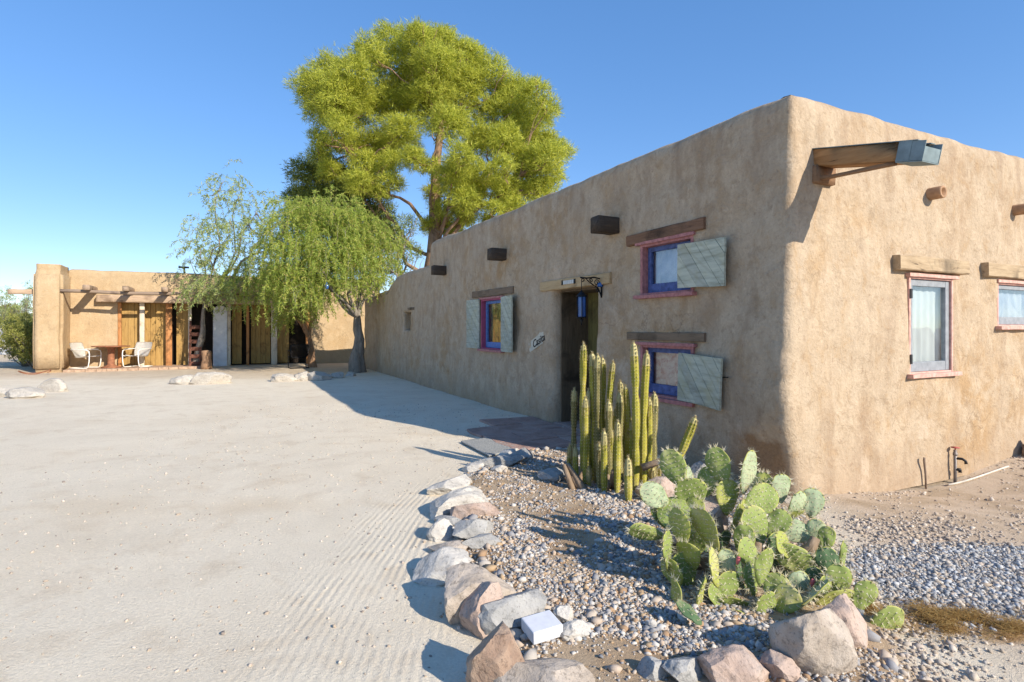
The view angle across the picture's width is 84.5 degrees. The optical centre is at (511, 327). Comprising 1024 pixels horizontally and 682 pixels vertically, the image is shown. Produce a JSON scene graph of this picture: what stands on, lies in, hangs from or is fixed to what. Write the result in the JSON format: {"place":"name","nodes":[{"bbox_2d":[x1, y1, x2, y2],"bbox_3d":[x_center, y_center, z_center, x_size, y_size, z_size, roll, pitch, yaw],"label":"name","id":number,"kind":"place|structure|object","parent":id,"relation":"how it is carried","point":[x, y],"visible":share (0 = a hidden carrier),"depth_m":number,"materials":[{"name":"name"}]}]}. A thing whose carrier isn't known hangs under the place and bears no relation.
{"place":"outdoors","nodes":[
{"label":"outdoors","id":0,"kind":"place"},
{"bbox_2d":[18,369,50,374],"bbox_3d":[-15.000,1.401,17.679,0.879,0.145,0.705,0,0,0],"label":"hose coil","id":1,"kind":"object","parent":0,"point":[36,373],"visible":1,"depth_m":17.66,"materials":[{"name":"rubber"}]},
{"bbox_2d":[0,355,1023,681],"bbox_3d":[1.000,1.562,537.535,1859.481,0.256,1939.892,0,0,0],"label":"ground","id":2,"kind":"structure","parent":0,"point":[84,421],"depth_m":4.18,"materials":[{"name":"beige sand"}]},
{"bbox_2d":[0,323,10,354],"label":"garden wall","id":3,"kind":"structure","parent":2,"relation":"on","point":[1,353],"depth_m":31.00,"materials":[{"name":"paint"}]},
{"bbox_2d":[0,388,14,396],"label":"rock","id":4,"kind":"object","parent":2,"relation":"on","point":[3,391],"visible":0.31,"depth_m":12.28,"materials":[{"name":"beige stone"}]},
{"bbox_2d":[0,302,22,319],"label":"desert shrub","id":5,"kind":"object","parent":2,"relation":"on","point":[14,310],"visible":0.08,"depth_m":33.67,"materials":[{"name":"green plant"}]},
{"bbox_2d":[0,312,32,366],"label":"desert shrub","id":6,"kind":"object","parent":2,"relation":"on","point":[17,318],"visible":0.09,"depth_m":21.31,"materials":[{"name":"green plant"}]},
{"bbox_2d":[0,280,32,355],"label":"desert shrub","id":7,"kind":"object","parent":2,"relation":"on","point":[5,308],"visible":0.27,"depth_m":29.64,"materials":[{"name":"green plant"}]},
{"bbox_2d":[0,299,32,315],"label":"desert shrub","id":8,"kind":"object","parent":2,"relation":"on","point":[12,305],"visible":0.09,"depth_m":37.17,"materials":[{"name":"green plant"}]},
{"bbox_2d":[1,289,32,319],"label":"desert shrub","id":9,"kind":"object","parent":2,"relation":"on","point":[16,306],"visible":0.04,"depth_m":27.88,"materials":[{"name":"green plant"}]},
{"bbox_2d":[0,311,34,369],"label":"desert shrub","id":10,"kind":"object","parent":2,"relation":"on","point":[24,336],"visible":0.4,"depth_m":19.62,"materials":[{"name":"green plant"}]},
{"bbox_2d":[5,387,45,398],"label":"rock","id":11,"kind":"object","parent":2,"relation":"on","point":[23,392],"visible":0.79,"depth_m":11.90,"materials":[{"name":"beige stone"}]},
{"bbox_2d":[37,378,67,391],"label":"rock","id":12,"kind":"object","parent":2,"relation":"on","point":[54,385],"visible":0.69,"depth_m":13.07,"materials":[{"name":"beige stone"}]},
{"bbox_2d":[169,375,193,383],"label":"rock","id":13,"kind":"object","parent":2,"relation":"on","point":[184,379],"visible":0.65,"depth_m":14.79,"materials":[{"name":"beige stone"}]},
{"bbox_2d":[7,263,379,372],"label":"porch house","id":14,"kind":"structure","parent":2,"relation":"on","point":[88,309],"depth_m":20.69,"materials":[{"name":"beige paint"}]},
{"bbox_2d":[69,342,101,368],"bbox_3d":[-14.750,0.970,19.460,0.701,0.889,0.684,0,0,-5],"label":"lawn chair","id":15,"kind":"object","parent":14,"relation":"on","point":[78,349],"visible":1,"depth_m":19.46,"materials":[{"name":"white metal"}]},
{"bbox_2d":[91,345,129,367],"bbox_3d":[-14.082,1.032,19.785,1.150,0.765,1.150,0,0,-27],"label":"round table","id":16,"kind":"object","parent":14,"relation":"on","point":[111,357],"visible":1,"depth_m":19.69,"materials":[{"name":"wood"}]},
{"bbox_2d":[122,342,152,366],"bbox_3d":[-13.350,0.970,20.097,0.684,0.889,0.701,0,0,8],"label":"lawn chair","id":17,"kind":"object","parent":14,"relation":"on","point":[142,349],"visible":1,"depth_m":20.31,"materials":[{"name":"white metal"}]},
{"bbox_2d":[189,320,201,365],"bbox_3d":[-11.802,0.625,20.993,0.413,1.765,0.599,0,0,-27],"label":"ladder","id":18,"kind":"object","parent":2,"relation":"on","point":[191,333],"visible":0.9,"depth_m":20.94,"materials":[{"name":"brown wood"}]},
{"bbox_2d":[200,350,211,368],"bbox_3d":[-10.960,1.175,20.211,0.370,0.710,0.389,0,0,0],"label":"tree stump","id":19,"kind":"object","parent":2,"relation":"on","point":[206,362],"visible":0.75,"depth_m":20.07,"materials":[{"name":"brown wood"}]},
{"bbox_2d":[189,372,231,383],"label":"rock","id":20,"kind":"object","parent":2,"relation":"on","point":[209,377],"visible":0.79,"depth_m":14.84,"materials":[{"name":"beige stone"}]},
{"bbox_2d":[166,159,298,365],"bbox_3d":[-10.060,-2.272,20.572,4.888,7.896,3.193,0,0,0],"label":"acacia tree","id":21,"kind":"object","parent":2,"relation":"on","point":[208,300],"visible":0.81,"depth_m":20.22,"materials":[{"name":"green plant"}]},
{"bbox_2d":[0,404,513,679],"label":"drive pebbles","id":22,"kind":"object","parent":2,"relation":"on","point":[265,613],"visible":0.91,"depth_m":4.13,"materials":[{"name":"beige gravel"}]},
{"bbox_2d":[219,257,345,366],"bbox_3d":[-8.236,-0.462,20.534,4.515,4.278,2.720,0,0,-17],"label":"pepper tree","id":23,"kind":"object","parent":2,"relation":"on","point":[311,353],"visible":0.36,"depth_m":20.16,"materials":[{"name":"green plant"}]},
{"bbox_2d":[270,373,296,381],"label":"rock","id":24,"kind":"object","parent":2,"relation":"on","point":[280,377],"visible":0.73,"depth_m":15.56,"materials":[{"name":"beige stone"}]},
{"bbox_2d":[288,344,309,368],"bbox_3d":[-7.838,1.054,20.679,0.684,0.889,0.701,0,0,-30],"label":"lawn chair","id":25,"kind":"object","parent":2,"relation":"on","point":[298,351],"visible":0.99,"depth_m":20.46,"materials":[{"name":"metal"}]},
{"bbox_2d":[293,371,307,380],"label":"rock","id":26,"kind":"object","parent":2,"relation":"on","point":[302,376],"visible":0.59,"depth_m":15.78,"materials":[{"name":"beige stone"}]},
{"bbox_2d":[307,371,331,380],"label":"rock","id":27,"kind":"object","parent":2,"relation":"on","point":[317,376],"visible":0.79,"depth_m":15.81,"materials":[{"name":"grey stone"}]},
{"bbox_2d":[241,183,412,372],"bbox_3d":[-5.978,-1.582,18.630,4.223,6.494,4.558,0,0,30],"label":"pepper tree","id":28,"kind":"object","parent":2,"relation":"on","point":[344,260],"visible":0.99,"depth_m":17.83,"materials":[{"name":"green plant"}]},
{"bbox_2d":[330,372,343,377],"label":"rock","id":29,"kind":"object","parent":2,"relation":"on","point":[337,375],"visible":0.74,"depth_m":16.62,"materials":[{"name":"grey stone"}]},
{"bbox_2d":[278,152,407,270],"bbox_3d":[-7.885,-3.321,26.909,6.392,10.065,4.519,0,0,-19],"label":"pine tree","id":30,"kind":"object","parent":2,"relation":"on","point":[308,181],"visible":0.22,"depth_m":26.10,"materials":[{"name":"green plant"}]},
{"bbox_2d":[345,372,355,376],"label":"rock","id":31,"kind":"object","parent":2,"relation":"on","point":[351,374],"visible":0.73,"depth_m":17.24,"materials":[{"name":"grey stone"}]},
{"bbox_2d":[375,211,424,285],"bbox_3d":[-4.840,-1.607,23.492,2.730,6.620,2.567,0,0,0],"label":"pine tree","id":32,"kind":"object","parent":2,"relation":"on","point":[411,230],"visible":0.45,"depth_m":23.36,"materials":[{"name":"green plant"}]},
{"bbox_2d":[281,15,579,269],"bbox_3d":[-3.635,-6.667,25.337,13.236,16.784,8.760,0,0,0],"label":"pine tree","id":33,"kind":"object","parent":2,"relation":"on","point":[442,77],"visible":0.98,"depth_m":23.92,"materials":[{"name":"green plant"}]},
{"bbox_2d":[426,518,452,541],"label":"rock","id":34,"kind":"object","parent":2,"relation":"on","point":[440,530],"visible":0.88,"depth_m":3.93,"materials":[{"name":"white stone"}]},
{"bbox_2d":[412,546,472,586],"bbox_3d":[-0.418,1.446,3.372,0.331,0.219,0.292,0,0,19],"label":"rock","id":35,"kind":"object","parent":2,"relation":"on","point":[430,569],"visible":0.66,"depth_m":3.33,"materials":[{"name":"white stone"}]},
{"bbox_2d":[427,540,467,551],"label":"rock","id":36,"kind":"object","parent":2,"relation":"on","point":[454,544],"visible":0.41,"depth_m":3.68,"materials":[{"name":"beige stone"}]},
{"bbox_2d":[434,515,461,525],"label":"rock","id":37,"kind":"object","parent":2,"relation":"on","point":[453,520],"visible":0.41,"depth_m":4.22,"materials":[{"name":"grey stone"}]},
{"bbox_2d":[426,474,471,494],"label":"rock","id":38,"kind":"object","parent":2,"relation":"on","point":[451,484],"visible":0.74,"depth_m":5.03,"materials":[{"name":"white stone"}]},
{"bbox_2d":[430,485,488,521],"bbox_3d":[-0.444,1.417,4.577,0.541,0.229,0.297,0,0,-31],"label":"rock","id":39,"kind":"object","parent":2,"relation":"on","point":[445,503],"visible":0.73,"depth_m":4.45,"materials":[{"name":"white stone"}]},
{"bbox_2d":[452,519,493,539],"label":"rock","id":40,"kind":"object","parent":2,"relation":"on","point":[466,529],"visible":0.78,"depth_m":3.88,"materials":[{"name":"grey stone"}]},
{"bbox_2d":[462,462,484,472],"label":"rock","id":41,"kind":"object","parent":2,"relation":"on","point":[471,467],"visible":0.69,"depth_m":5.78,"materials":[{"name":"white stone"}]},
{"bbox_2d":[450,502,500,519],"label":"rock","id":42,"kind":"object","parent":2,"relation":"on","point":[478,509],"visible":0.88,"depth_m":4.26,"materials":[{"name":"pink stone"}]},
{"bbox_2d":[444,562,515,624],"bbox_3d":[-0.190,1.442,3.032,0.444,0.349,0.321,0,0,-23],"label":"rock","id":43,"kind":"object","parent":2,"relation":"on","point":[463,581],"visible":0.62,"depth_m":2.90,"materials":[{"name":"beige stone"}]},
{"bbox_2d":[459,581,503,639],"bbox_3d":[-0.157,1.435,2.806,0.184,0.322,0.262,0,0,-44],"label":"rock","id":44,"kind":"object","parent":2,"relation":"on","point":[479,596],"visible":0.57,"depth_m":2.77,"materials":[{"name":"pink stone"}]},
{"bbox_2d":[462,533,500,549],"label":"rock","id":45,"kind":"object","parent":2,"relation":"on","point":[479,541],"visible":0.89,"depth_m":3.71,"materials":[{"name":"grey stone"}]},
{"bbox_2d":[461,437,513,456],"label":"rock","id":46,"kind":"object","parent":2,"relation":"on","point":[488,447],"visible":0.93,"depth_m":7.01,"materials":[{"name":"grey stone"}]},
{"bbox_2d":[465,620,524,681],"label":"rock","id":47,"kind":"object","parent":2,"relation":"on","point":[494,654],"visible":0.86,"depth_m":2.27,"materials":[{"name":"brown stone"}]},
{"bbox_2d":[491,465,507,471],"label":"rock","id":48,"kind":"object","parent":2,"relation":"on","point":[498,468],"visible":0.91,"depth_m":5.62,"materials":[{"name":"white stone"}]},
{"bbox_2d":[473,454,526,465],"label":"rock","id":49,"kind":"object","parent":2,"relation":"on","point":[508,460],"visible":0.81,"depth_m":5.86,"materials":[{"name":"grey stone"}]},
{"bbox_2d":[478,589,546,634],"bbox_3d":[-0.005,1.430,2.803,0.383,0.222,0.253,0,0,-10],"label":"rock","id":50,"kind":"object","parent":2,"relation":"on","point":[511,610],"visible":0.59,"depth_m":2.73,"materials":[{"name":"grey stone"}]},
{"bbox_2d":[511,448,533,460],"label":"rock","id":51,"kind":"object","parent":2,"relation":"on","point":[526,452],"visible":0.56,"depth_m":6.12,"materials":[{"name":"grey stone"}]},
{"bbox_2d":[467,416,580,449],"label":"paving","id":52,"kind":"structure","parent":2,"relation":"on","point":[528,432],"depth_m":7.85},
{"bbox_2d":[493,658,594,681],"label":"rock","id":53,"kind":"object","parent":2,"relation":"on","point":[551,670],"visible":0.76,"depth_m":2.23,"materials":[{"name":"beige stone"}]},
{"bbox_2d":[537,467,564,481],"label":"rock","id":54,"kind":"object","parent":2,"relation":"on","point":[555,474],"visible":0.85,"depth_m":5.30,"materials":[{"name":"grey stone"}]},
{"bbox_2d":[560,619,591,640],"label":"rock","id":55,"kind":"object","parent":2,"relation":"on","point":[574,628],"visible":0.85,"depth_m":2.64,"materials":[{"name":"white stone"}]},
{"bbox_2d":[562,340,698,501],"bbox_3d":[1.057,0.810,5.108,1.215,1.403,0.902,0,0,13],"label":"column cactus","id":56,"kind":"object","parent":2,"relation":"on","point":[618,445],"depth_m":5.12,"materials":[{"name":"green plant"}]},
{"bbox_2d":[645,619,657,627],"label":"rock","id":57,"kind":"object","parent":2,"relation":"on","point":[653,622],"visible":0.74,"depth_m":2.73,"materials":[{"name":"white stone"}]},
{"bbox_2d":[636,655,669,681],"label":"rock","id":58,"kind":"object","parent":2,"relation":"on","point":[649,668],"visible":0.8,"depth_m":2.35,"materials":[{"name":"grey stone"}]},
{"bbox_2d":[634,476,675,498],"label":"rock","id":59,"kind":"object","parent":2,"relation":"on","point":[669,487],"visible":0.26,"depth_m":4.70,"materials":[{"name":"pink stone"}]},
{"bbox_2d":[661,656,702,681],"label":"rock","id":60,"kind":"object","parent":2,"relation":"on","point":[684,669],"visible":0.96,"depth_m":2.31,"materials":[{"name":"grey stone"}]},
{"bbox_2d":[449,446,932,681],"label":"gravel","id":61,"kind":"structure","parent":2,"relation":"on","point":[720,618],"depth_m":3.18,"materials":[{"name":"beige gravel"}]},
{"bbox_2d":[498,448,518,455],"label":"rock","id":62,"kind":"object","parent":61,"relation":"on","point":[506,452],"visible":0.49,"depth_m":6.32,"materials":[{"name":"white stone"}]},
{"bbox_2d":[521,610,562,644],"bbox_3d":[0.141,1.411,2.654,0.155,0.060,0.135,-3,5,-24],"label":"concrete block","id":63,"kind":"object","parent":61,"relation":"on","point":[541,627],"depth_m":2.62,"materials":[{"name":"white concrete"}]},
{"bbox_2d":[553,605,573,622],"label":"rock","id":64,"kind":"object","parent":61,"relation":"on","point":[563,614],"visible":0.72,"depth_m":2.78,"materials":[{"name":"white stone"}]},
{"bbox_2d":[673,596,701,624],"bbox_3d":[0.856,1.374,2.757,0.095,0.116,0.173,10,-6,-38],"label":"fallen cactus pad","id":65,"kind":"object","parent":61,"relation":"on","point":[687,610],"visible":1,"depth_m":2.73,"materials":[{"name":"green plant"}]},
{"bbox_2d":[759,648,800,681],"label":"rock","id":66,"kind":"object","parent":61,"relation":"on","point":[776,664],"visible":0.89,"depth_m":2.33,"materials":[{"name":"pink stone"}]},
{"bbox_2d":[364,95,1023,495],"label":"adobe house","id":67,"kind":"structure","parent":2,"relation":"on","point":[822,297],"depth_m":6.08,"materials":[{"name":"paint"}]},
{"bbox_2d":[466,295,512,352],"bbox_3d":[-0.371,-0.059,10.783,0.296,1.052,2.195,0,0,-27],"label":"window","id":68,"kind":"structure","parent":67,"relation":"in","point":[497,311],"depth_m":11.05,"materials":[{"name":"paint"}]},
{"bbox_2d":[529,332,544,351],"bbox_3d":[0.443,0.213,9.121,0.035,0.401,0.681,0,0,-27],"label":"name sign","id":69,"kind":"object","parent":67,"relation":"attached to","point":[537,341],"visible":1,"depth_m":9.15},
{"bbox_2d":[561,279,574,284],"bbox_3d":[0.824,-0.665,8.268,0.008,0.072,0.366,0,0,-27],"label":"house number plate","id":70,"kind":"object","parent":67,"relation":"attached to","point":[566,282],"visible":1,"depth_m":8.28,"materials":[{"name":"white tile"}]},
{"bbox_2d":[576,277,602,325],"bbox_3d":[1.039,-0.350,7.512,0.425,0.660,0.138,0,0,-27],"label":"hanging lantern","id":71,"kind":"object","parent":67,"relation":"hanging from","point":[581,296],"visible":1,"depth_m":7.42,"materials":[{"name":"black metal"}]},
{"bbox_2d":[588,292,597,418],"bbox_3d":[1.459,0.425,8.513,0.045,2.050,1.172,0,0,-27],"label":"door","id":72,"kind":"structure","parent":67,"relation":"in","point":[592,297],"depth_m":8.85,"materials":[{"name":"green wood"}]},
{"bbox_2d":[633,231,725,298],"bbox_3d":[1.901,-0.689,6.308,0.255,0.693,1.446,0,0,-27],"label":"window","id":73,"kind":"structure","parent":67,"relation":"in","point":[670,266],"depth_m":6.22,"materials":[{"name":"pink paint"}]},
{"bbox_2d":[635,342,728,410],"bbox_3d":[1.897,0.516,6.275,0.292,0.683,1.502,0,0,-27],"label":"window","id":74,"kind":"structure","parent":67,"relation":"in","point":[678,376],"depth_m":6.16,"materials":[{"name":"pink paint"}]},
{"bbox_2d":[905,273,962,378],"bbox_3d":[4.474,-0.019,6.053,0.951,1.092,0.213,0,0,-27],"label":"window","id":75,"kind":"structure","parent":67,"relation":"in","point":[930,296],"depth_m":6.14,"materials":[{"name":"pink paint"}]},
{"bbox_2d":[995,279,1023,329],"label":"window","id":76,"kind":"structure","parent":67,"relation":"in","point":[1010,297],"depth_m":6.89,"materials":[{"name":"pink paint"}]},
{"bbox_2d":[691,461,705,478],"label":"rock","id":77,"kind":"object","parent":2,"relation":"on","point":[696,466],"visible":0.26,"depth_m":5.42,"materials":[{"name":"grey stone"}]},
{"bbox_2d":[670,492,728,556],"bbox_3d":[1.206,1.338,3.610,0.432,0.639,0.274,0,0,-31],"label":"rock","id":78,"kind":"object","parent":2,"relation":"on","point":[712,505],"visible":0.12,"depth_m":3.54,"materials":[{"name":"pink stone"}]},
{"bbox_2d":[697,644,769,681],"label":"rock","id":79,"kind":"object","parent":2,"relation":"on","point":[734,663],"visible":1,"depth_m":2.29,"materials":[{"name":"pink stone"}]},
{"bbox_2d":[623,442,908,628],"bbox_3d":[1.327,1.154,3.240,1.363,0.860,1.004,0,0,0],"label":"prickly pear","id":80,"kind":"object","parent":2,"relation":"on","point":[788,576],"visible":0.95,"depth_m":3.21,"materials":[{"name":"green plant"}]},
{"bbox_2d":[768,608,857,675],"bbox_3d":[1.298,1.384,2.469,0.343,0.381,0.282,0,0,-15],"label":"rock","id":81,"kind":"object","parent":2,"relation":"on","point":[820,642],"visible":0.88,"depth_m":2.35,"materials":[{"name":"beige stone"}]},
{"bbox_2d":[822,593,867,648],"bbox_3d":[1.555,1.403,2.691,0.280,0.255,0.274,0,0,25],"label":"rock","id":82,"kind":"object","parent":2,"relation":"on","point":[844,608],"visible":0.45,"depth_m":2.61,"materials":[{"name":"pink stone"}]},
{"bbox_2d":[813,454,1023,681],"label":"loose pebbles","id":83,"kind":"object","parent":2,"relation":"on","point":[952,648],"visible":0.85,"depth_m":3.44,"materials":[{"name":"beige gravel"}]},
{"bbox_2d":[923,457,926,488],"bbox_3d":[4.298,1.542,5.861,0.058,0.383,0.026,0,0,-27],"label":"wooden stake","id":84,"kind":"object","parent":2,"relation":"on","point":[924,465],"visible":0.84,"depth_m":5.85,"materials":[{"name":"brown wood"}]},
{"bbox_2d":[851,588,1023,644],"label":"dry grass","id":85,"kind":"structure","parent":2,"relation":"on","point":[934,613],"depth_m":2.85,"materials":[{"name":"plant"}]},
{"bbox_2d":[951,446,967,482],"bbox_3d":[4.811,1.537,6.061,0.080,0.495,0.148,0,0,-45],"label":"standpipe","id":86,"kind":"object","parent":2,"relation":"on","point":[955,459],"visible":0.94,"depth_m":6.07,"materials":[{"name":"metal"}]},
{"bbox_2d":[947,466,1008,485],"bbox_3d":[5.124,1.621,6.175,1.084,0.114,0.020,0,0,-22],"label":"ground pipe","id":87,"kind":"object","parent":2,"relation":"on","point":[981,475],"visible":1,"depth_m":6.16,"materials":[{"name":"white plastic"}]},
{"bbox_2d":[0,0,1023,312],"label":"sky","id":88,"kind":"structure","parent":0,"point":[112,112],"materials":[{"name":"blue"}]},
{"bbox_2d":[775,540,1023,630],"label":"blue gravel","id":89,"kind":"structure","parent":0,"point":[1017,556],"depth_m":3.42,"materials":[{"name":"gravel"}]}
]}

